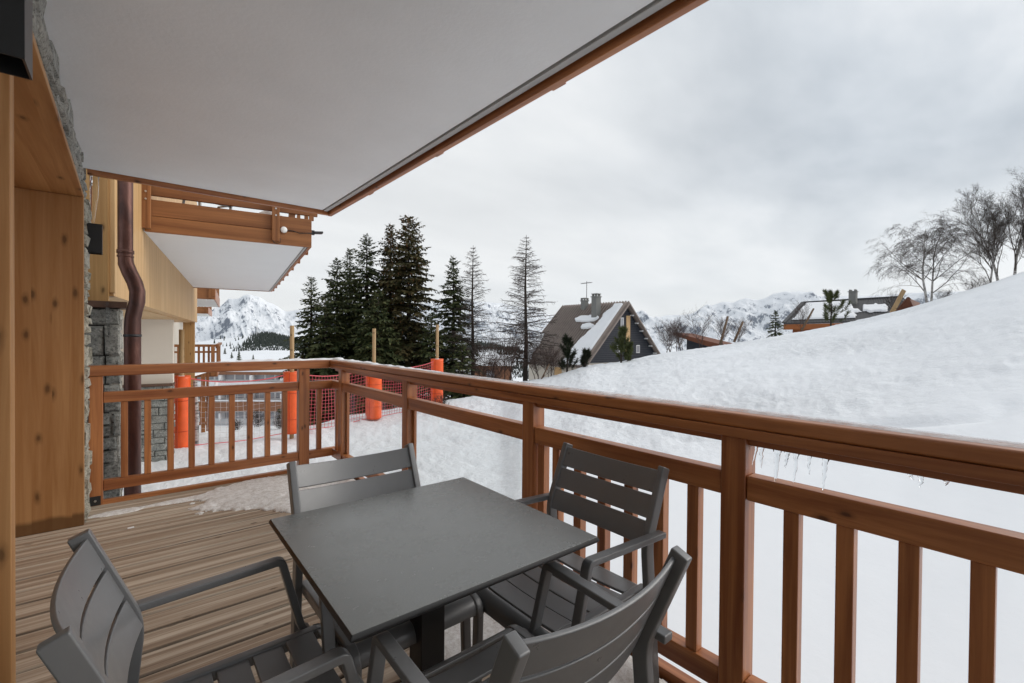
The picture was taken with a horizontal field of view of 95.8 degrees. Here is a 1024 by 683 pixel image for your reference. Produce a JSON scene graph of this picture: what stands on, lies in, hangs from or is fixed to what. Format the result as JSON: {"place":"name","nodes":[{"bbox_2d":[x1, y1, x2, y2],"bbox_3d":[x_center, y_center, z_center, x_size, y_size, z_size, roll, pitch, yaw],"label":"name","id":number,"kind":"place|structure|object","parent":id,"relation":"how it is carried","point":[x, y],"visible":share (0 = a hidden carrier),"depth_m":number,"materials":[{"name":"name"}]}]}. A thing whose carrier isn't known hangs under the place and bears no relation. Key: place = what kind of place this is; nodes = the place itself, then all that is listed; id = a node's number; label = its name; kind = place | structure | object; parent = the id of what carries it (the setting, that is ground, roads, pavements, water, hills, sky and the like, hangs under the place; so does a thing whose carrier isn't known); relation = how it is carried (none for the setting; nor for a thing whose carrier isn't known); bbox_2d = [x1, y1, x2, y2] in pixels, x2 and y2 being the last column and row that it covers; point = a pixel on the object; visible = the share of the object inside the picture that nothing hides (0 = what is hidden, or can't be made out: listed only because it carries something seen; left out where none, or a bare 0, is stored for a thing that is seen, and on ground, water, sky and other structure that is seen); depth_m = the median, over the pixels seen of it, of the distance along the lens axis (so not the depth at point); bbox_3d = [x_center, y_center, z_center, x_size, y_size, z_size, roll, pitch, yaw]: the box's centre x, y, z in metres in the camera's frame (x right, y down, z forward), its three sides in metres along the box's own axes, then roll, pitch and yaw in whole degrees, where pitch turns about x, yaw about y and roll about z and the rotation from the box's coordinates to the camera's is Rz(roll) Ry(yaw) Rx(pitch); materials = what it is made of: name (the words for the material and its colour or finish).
{"place":"outdoors","nodes":[
{"label":"outdoors","id":0,"kind":"place"},
{"bbox_2d":[15,474,490,682],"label":"deck","id":1,"kind":"structure","parent":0,"point":[155,550],"depth_m":2.53,"materials":[{"name":"brown wood"}]},
{"bbox_2d":[0,73,15,682],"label":"timber post","id":2,"kind":"object","parent":1,"relation":"on","point":[7,505],"visible":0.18,"depth_m":1.52,"materials":[{"name":"brown wood"}]},
{"bbox_2d":[14,34,84,537],"bbox_3d":[-2.422,0.143,1.955,0.756,2.330,2.900,0,1,-40],"label":"door surround","id":3,"kind":"object","parent":1,"relation":"on","point":[49,335],"visible":0.82,"depth_m":3.10,"materials":[{"name":"brown wood"}]},
{"bbox_2d":[32,0,92,522],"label":"stone wall","id":4,"kind":"structure","parent":1,"relation":"on","point":[48,53],"depth_m":2.98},
{"bbox_2d":[0,0,32,80],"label":"wall lamp","id":5,"kind":"object","parent":4,"relation":"attached to","point":[16,38],"visible":1,"depth_m":0.95,"materials":[{"name":"black metal"}]},
{"bbox_2d":[86,223,102,254],"bbox_3d":[-3.132,-0.767,3.460,0.102,0.215,0.106,0,1,-40],"label":"wall lamp","id":6,"kind":"object","parent":4,"relation":"attached to","point":[95,236],"visible":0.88,"depth_m":3.43,"materials":[{"name":"black metal"}]},
{"bbox_2d":[44,0,708,215],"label":"balcony","id":7,"kind":"structure","parent":4,"relation":"attached to","point":[328,107],"depth_m":2.26,"materials":[{"name":"white paint"}]},
{"bbox_2d":[89,175,98,222],"bbox_3d":[-3.255,-1.052,3.608,0.059,0.531,0.059,0,1,-40],"label":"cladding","id":8,"kind":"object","parent":7,"relation":"hanging from","point":[94,186],"visible":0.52,"depth_m":3.59,"materials":[{"name":"beige"}]},
{"bbox_2d":[88,507,142,517],"bbox_3d":[-2.975,1.289,3.500,0.400,0.020,0.250,0,1,-40],"label":"snow patch","id":9,"kind":"object","parent":1,"relation":"on","point":[118,512],"visible":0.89,"depth_m":3.46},
{"bbox_2d":[139,491,213,507],"bbox_3d":[-2.591,1.287,3.820,1.100,0.023,0.450,0,1,-40],"label":"snow patch","id":10,"kind":"object","parent":1,"relation":"on","point":[182,500],"visible":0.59,"depth_m":3.69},
{"bbox_2d":[36,529,363,682],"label":"armchair","id":11,"kind":"object","parent":1,"relation":"on","point":[89,641],"visible":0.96,"depth_m":1.08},
{"bbox_2d":[88,360,334,505],"bbox_3d":[-2.571,0.835,4.225,1.973,1.294,0.120,0,1,-40],"label":"balcony railing","id":12,"kind":"object","parent":1,"relation":"attached to","point":[303,385],"visible":0.86,"depth_m":4.04,"materials":[{"name":"brown wood"}]},
{"bbox_2d":[207,358,332,362],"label":"rail snow","id":13,"kind":"structure","parent":12,"relation":"on","point":[297,359],"depth_m":4.51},
{"bbox_2d":[188,475,354,514],"bbox_3d":[-1.895,1.292,3.546,1.620,0.031,1.840,0,1,-40],"label":"snow patch","id":14,"kind":"object","parent":1,"relation":"on","point":[267,493],"visible":0.48,"depth_m":3.80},
{"bbox_2d":[286,443,483,682],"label":"armchair","id":15,"kind":"object","parent":1,"relation":"on","point":[403,634],"visible":0.31,"depth_m":1.74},
{"bbox_2d":[90,469,700,682],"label":"deck edge","id":16,"kind":"object","parent":1,"relation":"on","point":[669,673],"visible":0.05,"depth_m":3.79,"materials":[{"name":"brown wood"}]},
{"bbox_2d":[269,477,598,671],"bbox_3d":[-0.271,0.961,1.473,0.762,0.740,0.762,0,1,-39],"label":"table","id":17,"kind":"object","parent":1,"relation":"on","point":[420,557],"visible":0.97,"depth_m":1.35,"materials":[{"name":"laminate"}]},
{"bbox_2d":[367,545,691,682],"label":"armchair","id":18,"kind":"object","parent":1,"relation":"on","point":[600,648],"visible":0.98,"depth_m":0.99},
{"bbox_2d":[444,588,666,682],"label":"snow patch","id":19,"kind":"object","parent":1,"relation":"on","point":[491,627],"visible":0.06,"depth_m":2.02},
{"bbox_2d":[460,442,668,682],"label":"armchair","id":20,"kind":"object","parent":1,"relation":"on","point":[508,602],"visible":0.62,"depth_m":1.71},
{"bbox_2d":[330,360,1023,682],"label":"balcony railing","id":21,"kind":"object","parent":1,"relation":"attached to","point":[738,483],"visible":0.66,"depth_m":1.55,"materials":[{"name":"brown wood"}]},
{"bbox_2d":[333,357,439,372],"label":"rail snow","id":22,"kind":"structure","parent":21,"relation":"on","point":[352,360],"depth_m":4.04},
{"bbox_2d":[427,371,1023,448],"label":"ice film","id":23,"kind":"object","parent":21,"relation":"on","point":[918,432],"visible":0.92,"depth_m":1.59,"materials":[{"name":"white"}]},
{"bbox_2d":[752,446,758,464],"bbox_3d":[0.828,0.387,1.570,0.014,0.070,0.020,0,1,-40],"label":"icicle","id":24,"kind":"object","parent":21,"relation":"hanging from","point":[755,452],"visible":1,"depth_m":1.57,"materials":[{"name":"white"}]},
{"bbox_2d":[759,447,763,467],"bbox_3d":[0.840,0.392,1.556,0.018,0.079,0.018,0,1,-40],"label":"icicle","id":25,"kind":"object","parent":21,"relation":"hanging from","point":[761,453],"visible":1,"depth_m":1.55,"materials":[{"name":"white"}]},
{"bbox_2d":[773,449,781,480],"bbox_3d":[0.870,0.418,1.517,0.028,0.130,0.028,0,1,-40],"label":"icicle","id":26,"kind":"object","parent":21,"relation":"hanging from","point":[777,453],"visible":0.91,"depth_m":1.51,"materials":[{"name":"white"}]},
{"bbox_2d":[785,452,789,467],"bbox_3d":[0.889,0.380,1.494,0.019,0.057,0.020,0,1,-40],"label":"icicle","id":27,"kind":"object","parent":21,"relation":"hanging from","point":[787,454],"visible":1,"depth_m":1.49,"materials":[{"name":"white"}]},
{"bbox_2d":[793,453,799,481],"bbox_3d":[0.907,0.402,1.476,0.019,0.097,0.019,0,1,-40],"label":"icicle","id":28,"kind":"object","parent":21,"relation":"hanging from","point":[795,456],"visible":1,"depth_m":1.47,"materials":[{"name":"white"}]},
{"bbox_2d":[807,456,811,474],"bbox_3d":[0.931,0.386,1.446,0.014,0.063,0.014,0,1,-40],"label":"icicle","id":29,"kind":"object","parent":21,"relation":"hanging from","point":[809,460],"visible":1,"depth_m":1.45,"materials":[{"name":"white"}]},
{"bbox_2d":[822,458,828,489],"bbox_3d":[0.958,0.406,1.413,0.021,0.103,0.021,0,1,-40],"label":"icicle","id":30,"kind":"object","parent":21,"relation":"hanging from","point":[825,461],"visible":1,"depth_m":1.41,"materials":[{"name":"white"}]},
{"bbox_2d":[195,294,553,348],"bbox_3d":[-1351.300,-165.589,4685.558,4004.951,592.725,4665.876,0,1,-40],"label":"mountain","id":31,"kind":"structure","parent":0,"point":[244,315],"depth_m":4023.87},
{"bbox_2d":[122,272,1023,682],"bbox_3d":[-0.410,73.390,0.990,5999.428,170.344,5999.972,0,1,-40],"label":"ground","id":32,"kind":"structure","parent":0,"point":[952,364],"depth_m":9.81,"materials":[{"name":"snow"}]},
{"bbox_2d":[84,300,126,498],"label":"stone pillar","id":33,"kind":"structure","parent":32,"relation":"on","point":[105,346],"depth_m":4.13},
{"bbox_2d":[105,302,109,334],"bbox_3d":[-3.575,-0.200,4.086,0.039,0.290,0.039,0,1,-40],"label":"icicle","id":34,"kind":"object","parent":33,"relation":"hanging from","point":[107,310],"visible":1,"depth_m":4.08,"materials":[{"name":"white"}]},
{"bbox_2d":[116,180,145,495],"bbox_3d":[-3.377,0.277,4.108,0.228,5.200,0.166,1,1,24],"label":"downpipe","id":35,"kind":"object","parent":32,"relation":"on","point":[132,335],"visible":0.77,"depth_m":4.05,"materials":[{"name":"brown metal"}]},
{"bbox_2d":[174,330,190,447],"bbox_3d":[-8.704,1.383,12.185,0.422,3.396,0.423,0,1,-40],"label":"padded post","id":36,"kind":"object","parent":32,"relation":"on","point":[181,380],"visible":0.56,"depth_m":12.05,"materials":[{"name":"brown wood"}]},
{"bbox_2d":[191,374,284,445],"bbox_3d":[-7.763,1.903,13.229,0.130,1.886,2.499,1,1,42],"label":"safety net","id":37,"kind":"object","parent":36,"relation":"attached to","point":[208,381],"visible":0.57,"depth_m":13.01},
{"bbox_2d":[193,381,198,444],"bbox_3d":[-8.604,2.094,12.596,0.149,2.053,0.140,0,1,-40],"label":"post","id":38,"kind":"object","parent":32,"relation":"on","point":[195,384],"visible":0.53,"depth_m":12.56,"materials":[{"name":"wood"}]},
{"bbox_2d":[175,372,217,432],"bbox_3d":[-10.932,1.965,15.456,1.862,2.250,0.860,0,1,-31],"label":"wooden post","id":39,"kind":"object","parent":32,"relation":"on","point":[202,422],"visible":0.2,"depth_m":15.70,"materials":[{"name":"brown wood"}]},
{"bbox_2d":[85,169,317,461],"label":"apartment wing","id":40,"kind":"structure","parent":32,"relation":"on","point":[185,251],"depth_m":6.51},
{"bbox_2d":[174,342,221,376],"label":"balcony","id":41,"kind":"structure","parent":40,"relation":"attached to","point":[218,354],"depth_m":16.81,"materials":[{"name":"brown wood"}]},
{"bbox_2d":[197,306,211,316],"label":"balcony","id":42,"kind":"structure","parent":40,"relation":"attached to","point":[204,311],"depth_m":28.37,"materials":[{"name":"brown wood"}]},
{"bbox_2d":[182,200,232,209],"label":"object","id":43,"kind":"object","parent":40,"relation":"on","point":[220,206],"visible":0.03,"depth_m":7.42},
{"bbox_2d":[197,288,219,306],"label":"balcony","id":44,"kind":"structure","parent":40,"relation":"attached to","point":[208,298],"depth_m":16.81,"materials":[{"name":"brown wood"}]},
{"bbox_2d":[272,227,311,243],"bbox_3d":[-3.020,-1.445,6.373,0.504,0.255,0.083,0,1,-31],"label":"junction box","id":45,"kind":"object","parent":40,"relation":"attached to","point":[283,230],"visible":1,"depth_m":6.33,"materials":[{"name":"white plastic"}]},
{"bbox_2d":[228,419,243,429],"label":"bare shrub","id":46,"kind":"object","parent":32,"relation":"on","point":[238,424],"visible":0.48,"depth_m":17.51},
{"bbox_2d":[197,369,286,424],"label":"apartment block","id":47,"kind":"structure","parent":32,"relation":"on","point":[243,376],"depth_m":61.67,"materials":[{"name":"white paint"}]},
{"bbox_2d":[244,409,272,426],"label":"bare shrub","id":48,"kind":"object","parent":32,"relation":"on","point":[256,419],"visible":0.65,"depth_m":19.04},
{"bbox_2d":[272,413,280,428],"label":"bare shrub","id":49,"kind":"object","parent":32,"relation":"on","point":[276,423],"visible":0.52,"depth_m":17.92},
{"bbox_2d":[214,331,340,356],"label":"forest","id":50,"kind":"object","parent":32,"relation":"on","point":[265,339],"visible":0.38,"depth_m":692.56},
{"bbox_2d":[283,326,296,438],"bbox_3d":[-6.796,1.402,14.284,0.494,3.782,0.492,0,1,-40],"label":"padded post","id":51,"kind":"object","parent":32,"relation":"on","point":[290,375],"visible":0.45,"depth_m":14.10,"materials":[{"name":"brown wood"}]},
{"bbox_2d":[309,373,367,429],"bbox_3d":[-5.918,1.901,15.524,0.130,1.879,2.670,1,1,36],"label":"safety net","id":52,"kind":"object","parent":51,"relation":"attached to","point":[325,393],"visible":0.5,"depth_m":15.29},
{"bbox_2d":[275,277,340,424],"bbox_3d":[-11.596,1.067,26.973,4.177,9.846,5.041,1,1,11],"label":"spruce tree","id":53,"kind":"object","parent":32,"relation":"on","point":[306,316],"visible":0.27,"depth_m":26.80,"materials":[{"name":"green plant"}]},
{"bbox_2d":[278,294,355,425],"bbox_3d":[-10.524,1.536,26.126,5.147,8.586,5.096,0,1,-40],"label":"spruce tree","id":54,"kind":"object","parent":32,"relation":"on","point":[331,339],"visible":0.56,"depth_m":25.73,"materials":[{"name":"green plant"}]},
{"bbox_2d":[277,257,362,422],"bbox_3d":[-10.756,0.201,28.137,5.708,10.771,5.502,1,1,11],"label":"spruce tree","id":55,"kind":"object","parent":32,"relation":"on","point":[337,297],"visible":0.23,"depth_m":27.72,"materials":[{"name":"green plant"}]},
{"bbox_2d":[314,248,364,408],"bbox_3d":[-10.866,-0.494,30.192,5.435,11.201,5.090,0,1,-40],"label":"spruce tree","id":56,"kind":"object","parent":32,"relation":"on","point":[348,252],"visible":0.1,"depth_m":29.88,"materials":[{"name":"green plant"}]},
{"bbox_2d":[313,233,403,408],"bbox_3d":[-8.515,-0.677,28.060,5.834,11.780,6.670,0,1,-9],"label":"spruce tree","id":57,"kind":"object","parent":32,"relation":"on","point":[365,284],"visible":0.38,"depth_m":27.59,"materials":[{"name":"green plant"}]},
{"bbox_2d":[331,288,409,419],"bbox_3d":[-7.345,1.079,25.321,5.653,8.096,5.432,0,1,-40],"label":"spruce tree","id":58,"kind":"object","parent":32,"relation":"on","point":[380,327],"visible":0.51,"depth_m":25.09,"materials":[{"name":"green plant"}]},
{"bbox_2d":[365,329,381,419],"bbox_3d":[-5.012,1.313,16.782,0.600,3.563,0.594,0,1,-40],"label":"padded post","id":59,"kind":"object","parent":32,"relation":"on","point":[373,408],"visible":0.6,"depth_m":16.58,"materials":[{"name":"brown wood"}]},
{"bbox_2d":[353,224,413,398],"bbox_3d":[-7.382,-1.194,28.561,6.055,12.367,5.401,0,1,-11],"label":"spruce tree","id":60,"kind":"object","parent":32,"relation":"on","point":[390,239],"visible":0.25,"depth_m":28.22,"materials":[{"name":"green plant"}]},
{"bbox_2d":[356,215,445,403],"bbox_3d":[-6.174,-1.467,27.551,5.657,12.176,5.768,1,1,13],"label":"spruce tree","id":61,"kind":"object","parent":32,"relation":"on","point":[403,267],"visible":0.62,"depth_m":27.09,"materials":[{"name":"green plant"}]},
{"bbox_2d":[399,313,457,400],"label":"spruce tree","id":62,"kind":"object","parent":32,"relation":"on","point":[431,345],"visible":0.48,"depth_m":25.77,"materials":[{"name":"green plant"}]},
{"bbox_2d":[431,325,442,401],"bbox_3d":[-3.203,1.185,19.784,0.548,3.809,0.548,0,1,-40],"label":"padded post","id":63,"kind":"object","parent":32,"relation":"on","point":[437,364],"visible":0.49,"depth_m":19.59,"materials":[{"name":"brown wood"}]},
{"bbox_2d":[382,361,433,415],"bbox_3d":[-4.105,1.794,18.297,0.129,1.959,3.079,1,1,31],"label":"safety net","id":64,"kind":"object","parent":63,"relation":"attached to","point":[385,387],"visible":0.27,"depth_m":17.97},
{"bbox_2d":[433,392,448,403],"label":"bare shrub","id":65,"kind":"object","parent":32,"relation":"on","point":[443,399],"visible":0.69,"depth_m":19.01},
{"bbox_2d":[429,256,481,400],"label":"spruce tree","id":66,"kind":"object","parent":32,"relation":"on","point":[453,305],"visible":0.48,"depth_m":27.75,"materials":[{"name":"green plant"}]},
{"bbox_2d":[443,341,474,399],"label":"fir tree","id":67,"kind":"object","parent":32,"relation":"on","point":[462,351],"visible":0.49,"depth_m":23.43,"materials":[{"name":"green plant"}]},
{"bbox_2d":[443,248,502,377],"label":"larch tree","id":68,"kind":"object","parent":32,"relation":"on","point":[472,331],"visible":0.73,"depth_m":26.94,"materials":[{"name":"green plant"}]},
{"bbox_2d":[429,340,528,378],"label":"forest","id":69,"kind":"object","parent":32,"relation":"on","point":[483,343],"visible":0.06,"depth_m":776.01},
{"bbox_2d":[465,338,511,378],"bbox_3d":[-1.245,1.195,24.829,3.008,3.319,3.546,0,1,-40],"label":"bare shrub","id":70,"kind":"object","parent":32,"relation":"on","point":[488,349],"visible":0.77,"depth_m":24.61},
{"bbox_2d":[476,354,512,379],"bbox_3d":[-0.833,1.614,24.002,1.774,2.052,2.028,0,1,-40],"label":"bare shrub","id":71,"kind":"object","parent":32,"relation":"on","point":[491,372],"visible":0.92,"depth_m":23.88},
{"bbox_2d":[475,355,515,379],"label":"bush","id":72,"kind":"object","parent":32,"relation":"on","point":[506,375],"visible":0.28,"depth_m":60.02,"materials":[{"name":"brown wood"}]},
{"bbox_2d":[486,321,537,379],"bbox_3d":[0.119,0.629,25.249,3.069,3.939,3.018,0,1,-15],"label":"bare shrub","id":73,"kind":"object","parent":32,"relation":"on","point":[512,359],"visible":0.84,"depth_m":25.26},
{"bbox_2d":[491,235,560,380],"label":"larch tree","id":74,"kind":"object","parent":32,"relation":"on","point":[524,326],"visible":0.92,"depth_m":25.96,"materials":[{"name":"green plant"}]},
{"bbox_2d":[505,334,562,378],"bbox_3d":[1.315,0.883,26.180,2.790,2.749,2.620,0,1,-40],"label":"bare shrub","id":75,"kind":"object","parent":32,"relation":"on","point":[532,358],"visible":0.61,"depth_m":25.95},
{"bbox_2d":[537,344,563,376],"bbox_3d":[2.137,1.107,25.814,1.978,2.043,1.717,0,1,-40],"label":"bare shrub","id":76,"kind":"object","parent":32,"relation":"on","point":[552,360],"visible":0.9,"depth_m":25.73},
{"bbox_2d":[556,333,579,371],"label":"mountain pine","id":77,"kind":"object","parent":32,"relation":"on","point":[568,343],"visible":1,"depth_m":25.97,"materials":[{"name":"green plant"}]},
{"bbox_2d":[579,347,591,366],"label":"mountain pine","id":78,"kind":"object","parent":32,"relation":"on","point":[585,357],"visible":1,"depth_m":26.45,"materials":[{"name":"green plant"}]},
{"bbox_2d":[518,281,660,379],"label":"chalet","id":79,"kind":"object","parent":32,"relation":"on","point":[594,324],"visible":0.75,"depth_m":43.47,"materials":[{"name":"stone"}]},
{"bbox_2d":[554,367,561,374],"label":"window","id":80,"kind":"structure","parent":79,"relation":"in","point":[557,370],"depth_m":42.89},
{"bbox_2d":[626,316,629,341],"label":"window","id":81,"kind":"structure","parent":79,"relation":"in","point":[627,317],"depth_m":43.23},
{"bbox_2d":[608,325,633,362],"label":"mountain pine","id":82,"kind":"object","parent":32,"relation":"on","point":[620,340],"visible":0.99,"depth_m":27.11,"materials":[{"name":"green plant"}]},
{"bbox_2d":[622,341,634,360],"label":"mountain pine","id":83,"kind":"object","parent":32,"relation":"on","point":[630,344],"visible":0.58,"depth_m":27.39,"materials":[{"name":"green plant"}]},
{"bbox_2d":[651,317,684,351],"bbox_3d":[10.323,-0.381,30.532,2.263,2.596,2.655,0,1,-40],"label":"bare shrub","id":84,"kind":"object","parent":32,"relation":"on","point":[671,334],"visible":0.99,"depth_m":30.41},
{"bbox_2d":[663,313,695,350],"bbox_3d":[11.292,-0.536,31.045,2.434,2.776,2.279,0,1,-40],"label":"bare shrub","id":85,"kind":"object","parent":32,"relation":"on","point":[677,336],"visible":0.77,"depth_m":30.95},
{"bbox_2d":[683,305,716,347],"bbox_3d":[12.630,-1.109,31.014,2.435,3.442,2.112,0,1,-1],"label":"bare shrub","id":86,"kind":"object","parent":32,"relation":"on","point":[702,329],"visible":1,"depth_m":30.94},
{"bbox_2d":[673,333,731,349],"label":"shed","id":87,"kind":"structure","parent":32,"relation":"on","point":[693,343],"depth_m":36.32,"materials":[{"name":"wood"}]},
{"bbox_2d":[712,316,735,344],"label":"bare shrub","id":88,"kind":"object","parent":32,"relation":"on","point":[721,327],"visible":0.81,"depth_m":30.88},
{"bbox_2d":[719,316,728,344],"bbox_3d":[13.826,-0.705,30.205,0.641,1.910,0.164,0,1,-4],"label":"wooden stake","id":89,"kind":"object","parent":32,"relation":"on","point":[723,332],"visible":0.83,"depth_m":30.14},
{"bbox_2d":[733,321,743,341],"bbox_3d":[14.779,-0.627,30.196,0.712,1.383,0.162,0,1,0],"label":"wooden stake","id":90,"kind":"object","parent":32,"relation":"on","point":[738,332],"visible":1,"depth_m":30.14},
{"bbox_2d":[731,319,752,341],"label":"bare shrub","id":91,"kind":"object","parent":32,"relation":"on","point":[742,329],"visible":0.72,"depth_m":30.92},
{"bbox_2d":[766,310,785,337],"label":"fir tree","id":92,"kind":"object","parent":32,"relation":"on","point":[775,313],"visible":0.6,"depth_m":35.96,"materials":[{"name":"green plant"}]},
{"bbox_2d":[790,300,811,331],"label":"bare shrub","id":93,"kind":"object","parent":32,"relation":"on","point":[801,312],"visible":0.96,"depth_m":30.93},
{"bbox_2d":[801,308,813,329],"bbox_3d":[19.563,-1.469,30.609,0.875,1.475,0.135,0,1,-2],"label":"wooden stake","id":94,"kind":"object","parent":32,"relation":"on","point":[806,321],"visible":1,"depth_m":30.55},
{"bbox_2d":[821,289,851,325],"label":"mountain pine","id":95,"kind":"object","parent":32,"relation":"on","point":[829,294],"visible":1,"depth_m":31.79,"materials":[{"name":"green plant"}]},
{"bbox_2d":[782,289,903,332],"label":"chalet","id":96,"kind":"object","parent":32,"relation":"on","point":[861,308],"visible":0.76,"depth_m":42.84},
{"bbox_2d":[882,289,906,308],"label":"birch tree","id":97,"kind":"object","parent":32,"relation":"on","point":[889,302],"visible":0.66,"depth_m":32.89,"materials":[{"name":"grey plant"}]},
{"bbox_2d":[890,289,905,311],"bbox_3d":[26.270,-2.721,31.500,1.076,1.704,0.076,0,1,-1],"label":"leaning board","id":98,"kind":"object","parent":32,"relation":"on","point":[898,300],"visible":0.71,"depth_m":31.46,"materials":[{"name":"brown wood"}]},
{"bbox_2d":[896,297,919,310],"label":"gable end","id":99,"kind":"structure","parent":32,"relation":"on","point":[908,302],"depth_m":33.00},
{"bbox_2d":[934,289,952,299],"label":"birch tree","id":100,"kind":"object","parent":32,"relation":"on","point":[938,295],"visible":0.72,"depth_m":32.95,"materials":[{"name":"grey plant"}]},
{"bbox_2d":[866,207,1022,302],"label":"birch tree","id":101,"kind":"object","parent":32,"relation":"on","point":[924,250],"visible":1,"depth_m":30.98,"materials":[{"name":"brown plant"}]},
{"bbox_2d":[959,277,980,289],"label":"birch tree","id":102,"kind":"object","parent":32,"relation":"on","point":[975,284],"visible":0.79,"depth_m":31.73,"materials":[{"name":"grey plant"}]},
{"bbox_2d":[968,276,993,286],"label":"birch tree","id":103,"kind":"object","parent":32,"relation":"on","point":[984,283],"visible":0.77,"depth_m":32.55,"materials":[{"name":"grey plant"}]},
{"bbox_2d":[951,184,1023,280],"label":"birch tree","id":104,"kind":"object","parent":32,"relation":"on","point":[983,214],"visible":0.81,"depth_m":33.29,"materials":[{"name":"brown plant"}]},
{"bbox_2d":[954,195,1022,282],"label":"birch tree","id":105,"kind":"object","parent":32,"relation":"on","point":[994,218],"visible":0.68,"depth_m":32.90,"materials":[{"name":"grey plant"}]},
{"bbox_2d":[976,192,1023,257],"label":"birch tree","id":106,"kind":"object","parent":32,"relation":"on","point":[1014,221],"visible":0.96,"depth_m":31.84,"materials":[{"name":"grey plant"}]},
{"bbox_2d":[981,166,1023,274],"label":"birch tree","id":107,"kind":"object","parent":32,"relation":"on","point":[1018,245],"visible":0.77,"depth_m":32.40,"materials":[{"name":"grey plant"}]},
{"bbox_2d":[197,0,1023,317],"label":"sky","id":108,"kind":"structure","parent":0,"point":[735,150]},
{"bbox_2d":[521,291,962,352],"bbox_3d":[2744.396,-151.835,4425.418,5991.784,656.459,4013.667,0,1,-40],"label":"mountain","id":109,"kind":"structure","parent":0,"point":[758,313],"depth_m":3778.43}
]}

